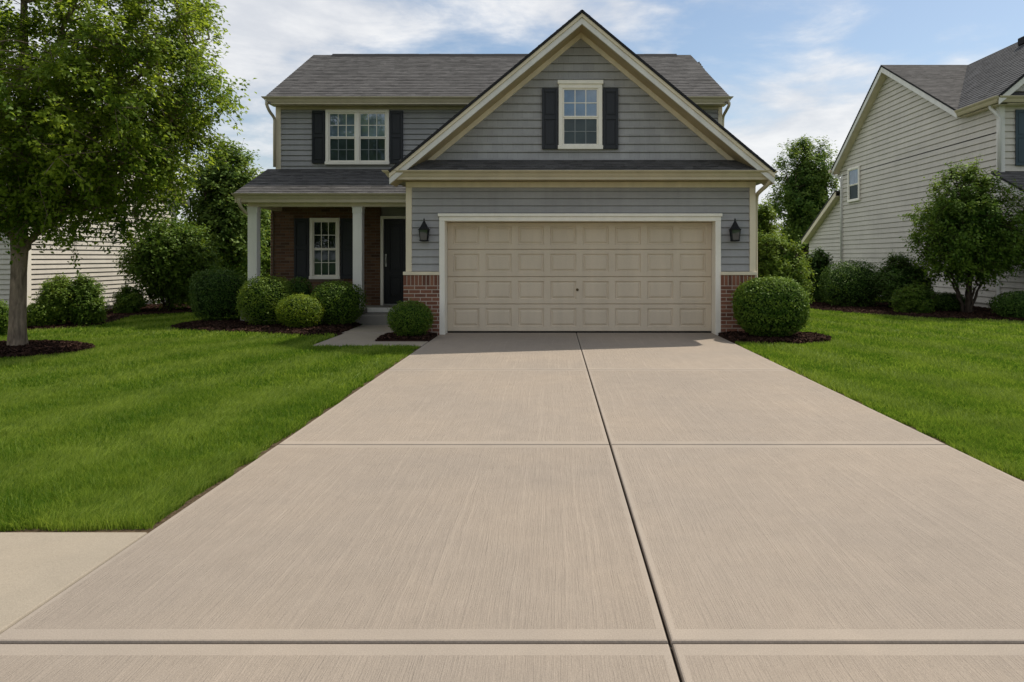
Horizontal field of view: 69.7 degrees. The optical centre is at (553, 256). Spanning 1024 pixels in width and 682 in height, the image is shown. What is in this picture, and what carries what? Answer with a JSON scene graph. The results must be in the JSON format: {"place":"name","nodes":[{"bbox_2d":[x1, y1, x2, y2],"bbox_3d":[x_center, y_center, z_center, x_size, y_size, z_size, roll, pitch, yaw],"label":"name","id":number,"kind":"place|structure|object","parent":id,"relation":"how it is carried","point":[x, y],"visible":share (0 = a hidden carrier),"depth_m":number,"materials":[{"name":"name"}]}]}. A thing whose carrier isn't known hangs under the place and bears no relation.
{"place":"outdoors","nodes":[
{"label":"outdoors","id":0,"kind":"place"},
{"bbox_2d":[0,532,146,633],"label":"sidewalk","id":1,"kind":"structure","parent":0,"point":[38,570],"depth_m":3.50,"materials":[{"name":"concrete"}]},
{"bbox_2d":[260,211,270,280],"bbox_3d":[-11.392,-0.430,29.034,2.081,3.861,1.885,0,0,30],"label":"leafy tree","id":2,"kind":"object","parent":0,"point":[264,271],"visible":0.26,"depth_m":28.60,"materials":[{"name":"green plant"}]},
{"bbox_2d":[0,267,1023,531],"bbox_3d":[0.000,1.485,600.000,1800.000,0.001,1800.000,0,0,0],"label":"lawn","id":3,"kind":"structure","parent":0,"point":[350,393],"depth_m":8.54,"materials":[{"name":"plant"}]},
{"bbox_2d":[0,299,8,335],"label":"leafy shrub","id":4,"kind":"object","parent":3,"relation":"on","point":[4,313],"visible":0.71,"depth_m":13.37,"materials":[{"name":"green plant"}]},
{"bbox_2d":[0,339,94,359],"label":"mulch bed","id":5,"kind":"object","parent":3,"relation":"on","point":[31,348],"visible":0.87,"depth_m":11.13,"materials":[{"name":"brown soil"}]},
{"bbox_2d":[0,105,190,308],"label":"beige house","id":6,"kind":"structure","parent":3,"relation":"on","point":[95,262],"depth_m":18.58,"materials":[{"name":"beige plastic"}]},
{"bbox_2d":[27,303,193,329],"bbox_3d":[-10.896,1.419,17.799,3.442,0.122,8.780,0,0,0],"label":"mulch bed","id":7,"kind":"object","parent":3,"relation":"on","point":[147,310],"visible":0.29,"depth_m":18.22,"materials":[{"name":"brown soil"}]},
{"bbox_2d":[27,301,55,326],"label":"plant","id":8,"kind":"object","parent":7,"relation":"on","point":[37,316],"visible":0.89,"depth_m":14.88,"materials":[{"name":"green plant"}]},
{"bbox_2d":[27,272,80,325],"bbox_3d":[-10.395,0.952,15.407,1.106,1.297,1.072,0,0,0],"label":"leafy shrub","id":9,"kind":"object","parent":7,"relation":"on","point":[53,295],"visible":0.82,"depth_m":15.15,"materials":[{"name":"green plant"}]},
{"bbox_2d":[60,272,110,325],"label":"leafy shrub","id":10,"kind":"object","parent":7,"relation":"on","point":[89,307],"visible":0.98,"depth_m":15.39,"materials":[{"name":"green plant"}]},
{"bbox_2d":[98,309,106,322],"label":"plant","id":11,"kind":"object","parent":7,"relation":"on","point":[104,314],"visible":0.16,"depth_m":15.88,"materials":[{"name":"green plant"}]},
{"bbox_2d":[108,284,148,313],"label":"leafy shrub","id":12,"kind":"object","parent":7,"relation":"on","point":[129,300],"visible":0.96,"depth_m":18.42,"materials":[{"name":"green plant"}]},
{"bbox_2d":[0,0,256,345],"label":"shade tree","id":13,"kind":"object","parent":3,"relation":"on","point":[50,157],"visible":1,"depth_m":10.92,"materials":[{"name":"green plant"}]},
{"bbox_2d":[112,214,226,309],"bbox_3d":[-10.178,0.147,19.563,2.795,2.709,2.558,0,0,0],"label":"tall shrub","id":14,"kind":"object","parent":3,"relation":"on","point":[165,267],"visible":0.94,"depth_m":19.10,"materials":[{"name":"green plant"}]},
{"bbox_2d":[178,136,270,282],"bbox_3d":[-11.229,-1.330,25.030,3.508,5.704,3.448,0,0,0],"label":"leafy tree","id":15,"kind":"object","parent":3,"relation":"on","point":[219,213],"visible":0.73,"depth_m":24.29,"materials":[{"name":"green plant"}]},
{"bbox_2d":[170,317,360,335],"bbox_3d":[-5.876,1.407,15.076,4.204,0.145,2.200,0,0,16],"label":"mulch bed","id":16,"kind":"object","parent":3,"relation":"on","point":[234,324],"visible":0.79,"depth_m":14.45,"materials":[{"name":"brown soil"}]},
{"bbox_2d":[186,265,247,320],"bbox_3d":[-7.282,0.784,16.201,1.461,1.232,1.315,0,0,0],"label":"round shrub","id":17,"kind":"object","parent":16,"relation":"on","point":[215,294],"visible":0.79,"depth_m":15.81,"materials":[{"name":"green plant"}]},
{"bbox_2d":[235,273,295,324],"bbox_3d":[-5.897,0.850,15.067,1.239,1.048,1.210,0,0,0],"label":"round shrub","id":18,"kind":"object","parent":16,"relation":"on","point":[262,296],"visible":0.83,"depth_m":14.71,"materials":[{"name":"green plant"}]},
{"bbox_2d":[274,293,325,327],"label":"round shrub","id":19,"kind":"object","parent":16,"relation":"on","point":[297,310],"visible":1,"depth_m":14.24,"materials":[{"name":"green plant"}]},
{"bbox_2d":[289,276,314,298],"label":"round shrub","id":20,"kind":"object","parent":16,"relation":"on","point":[300,285],"visible":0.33,"depth_m":15.48,"materials":[{"name":"green plant"}]},
{"bbox_2d":[310,280,367,324],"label":"round shrub","id":21,"kind":"object","parent":16,"relation":"on","point":[341,304],"visible":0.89,"depth_m":14.79,"materials":[{"name":"green plant"}]},
{"bbox_2d":[314,325,427,346],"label":"walkway","id":22,"kind":"structure","parent":3,"relation":"on","point":[362,335],"depth_m":13.05,"materials":[{"name":"concrete"}]},
{"bbox_2d":[375,331,437,341],"bbox_3d":[-2.615,1.423,13.173,0.972,0.115,1.089,0,0,0],"label":"mulch bed","id":23,"kind":"object","parent":3,"relation":"on","point":[428,336],"visible":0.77,"depth_m":12.80,"materials":[{"name":"brown soil"}]},
{"bbox_2d":[385,300,434,335],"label":"round shrub","id":24,"kind":"object","parent":23,"relation":"on","point":[410,317],"visible":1,"depth_m":12.82,"materials":[{"name":"green plant"}]},
{"bbox_2d":[231,9,777,335],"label":"suburban house","id":25,"kind":"structure","parent":3,"relation":"on","point":[582,171],"depth_m":14.04,"materials":[{"name":"grey"}]},
{"bbox_2d":[309,218,339,278],"bbox_3d":[-5.444,-0.201,17.470,0.742,1.458,0.075,0,0,0],"label":"window","id":26,"kind":"structure","parent":25,"relation":"in","point":[324,232],"depth_m":17.48,"materials":[{"name":"white plastic"}]},
{"bbox_2d":[325,109,389,164],"bbox_3d":[-4.688,-2.867,17.547,1.546,1.315,0.075,0,0,0],"label":"window","id":27,"kind":"structure","parent":25,"relation":"in","point":[352,136],"depth_m":17.56,"materials":[{"name":"white glass"}]},
{"bbox_2d":[384,219,405,303],"bbox_3d":[-3.570,0.105,17.518,0.960,2.030,0.124,0,0,0],"label":"front door","id":28,"kind":"structure","parent":25,"relation":"in","point":[394,229],"depth_m":17.53,"materials":[{"name":"black paint"}]},
{"bbox_2d":[418,219,429,240],"bbox_3d":[-2.400,-0.507,13.632,0.196,0.433,0.220,0,0,0],"label":"wall lantern","id":29,"kind":"object","parent":25,"relation":"attached to","point":[424,229],"depth_m":13.55,"materials":[{"name":"black metal"}]},
{"bbox_2d":[447,222,710,332],"bbox_3d":[0.500,0.397,14.047,5.054,2.127,0.105,0,0,0],"label":"garage door","id":30,"kind":"structure","parent":25,"relation":"in","point":[503,277],"depth_m":14.05,"materials":[{"name":"beige metal"}]},
{"bbox_2d":[558,80,602,149],"bbox_3d":[0.506,-2.654,13.686,0.852,1.283,0.095,0,0,0],"label":"window","id":31,"kind":"structure","parent":25,"relation":"in","point":[580,101],"depth_m":13.71,"materials":[{"name":"white glass"}]},
{"bbox_2d":[729,219,740,240],"bbox_3d":[3.375,-0.507,13.632,0.196,0.433,0.220,0,0,0],"label":"wall lantern","id":32,"kind":"object","parent":25,"relation":"attached to","point":[735,230],"depth_m":13.55,"materials":[{"name":"black metal"}]},
{"bbox_2d":[0,343,1023,533],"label":"soil edge","id":33,"kind":"object","parent":3,"relation":"on","point":[185,505],"visible":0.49,"depth_m":4.54,"materials":[{"name":"brown soil"}]},
{"bbox_2d":[718,331,831,344],"bbox_3d":[3.895,1.419,13.169,2.107,0.134,2.012,0,0,44],"label":"mulch bed","id":34,"kind":"object","parent":3,"relation":"on","point":[797,337],"visible":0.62,"depth_m":12.64,"materials":[{"name":"brown soil"}]},
{"bbox_2d":[731,275,811,336],"bbox_3d":[3.852,0.853,13.003,1.360,1.085,1.290,0,0,0],"label":"round shrub","id":35,"kind":"object","parent":34,"relation":"on","point":[767,305],"visible":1,"depth_m":12.60,"materials":[{"name":"green plant"}]},
{"bbox_2d":[758,198,791,252],"bbox_3d":[7.669,-0.339,27.004,2.347,3.678,2.139,0,0,0],"label":"leafy tree","id":36,"kind":"object","parent":3,"relation":"on","point":[765,217],"visible":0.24,"depth_m":26.72,"materials":[{"name":"green plant"}]},
{"bbox_2d":[758,229,819,301],"bbox_3d":[5.445,0.535,17.600,1.955,2.428,1.861,0,0,0],"label":"leafy shrub","id":37,"kind":"object","parent":3,"relation":"on","point":[777,256],"visible":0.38,"depth_m":17.21,"materials":[{"name":"green plant"}]},
{"bbox_2d":[762,134,839,261],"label":"leafy tree","id":38,"kind":"object","parent":3,"relation":"on","point":[805,189],"visible":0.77,"depth_m":40.28,"materials":[{"name":"green plant"}]},
{"bbox_2d":[803,246,834,302],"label":"leafy shrub","id":39,"kind":"object","parent":3,"relation":"on","point":[818,260],"visible":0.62,"depth_m":22.79,"materials":[{"name":"green plant"}]},
{"bbox_2d":[801,36,1023,307],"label":"beige house","id":40,"kind":"structure","parent":3,"relation":"on","point":[912,126],"depth_m":24.56,"materials":[{"name":"beige plastic"}]},
{"bbox_2d":[847,166,859,202],"bbox_3d":[11.946,-2.890,29.180,0.075,1.360,1.130,0,0,0],"label":"window","id":41,"kind":"structure","parent":40,"relation":"in","point":[853,174],"depth_m":29.22,"materials":[{"name":"white glass"}]},
{"bbox_2d":[809,301,1023,321],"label":"mulch bed","id":42,"kind":"object","parent":3,"relation":"on","point":[979,312],"visible":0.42,"depth_m":18.72,"materials":[{"name":"brown soil"}]},
{"bbox_2d":[815,258,881,306],"bbox_3d":[8.642,0.742,21.276,1.908,1.445,1.904,0,0,0],"label":"foundation shrub","id":43,"kind":"object","parent":42,"relation":"on","point":[848,283],"visible":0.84,"depth_m":20.77,"materials":[{"name":"green plant"}]},
{"bbox_2d":[867,252,934,306],"bbox_3d":[9.561,0.720,20.240,1.849,1.864,1.687,0,0,0],"label":"foundation shrub","id":44,"kind":"object","parent":42,"relation":"on","point":[900,271],"visible":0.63,"depth_m":19.90,"materials":[{"name":"green plant"}]},
{"bbox_2d":[888,279,939,312],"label":"foundation shrub","id":45,"kind":"object","parent":42,"relation":"on","point":[918,298],"visible":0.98,"depth_m":18.43,"materials":[{"name":"green plant"}]},
{"bbox_2d":[933,291,965,310],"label":"foundation shrub","id":46,"kind":"object","parent":42,"relation":"on","point":[949,301],"visible":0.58,"depth_m":19.01,"materials":[{"name":"green plant"}]},
{"bbox_2d":[985,289,1023,317],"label":"foundation shrub","id":47,"kind":"object","parent":42,"relation":"on","point":[1011,304],"visible":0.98,"depth_m":16.99,"materials":[{"name":"green plant"}]},
{"bbox_2d":[897,155,1023,312],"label":"ornamental tree","id":48,"kind":"object","parent":3,"relation":"on","point":[972,234],"visible":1,"depth_m":18.06,"materials":[{"name":"green plant"}]},
{"bbox_2d":[0,333,1023,681],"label":"driveway","id":49,"kind":"structure","parent":0,"point":[578,507],"depth_m":3.69,"materials":[{"name":"concrete"}]},
{"bbox_2d":[0,0,1023,229],"label":"sky","id":50,"kind":"structure","parent":0,"point":[792,69],"materials":[{"name":"blue"}]}
]}

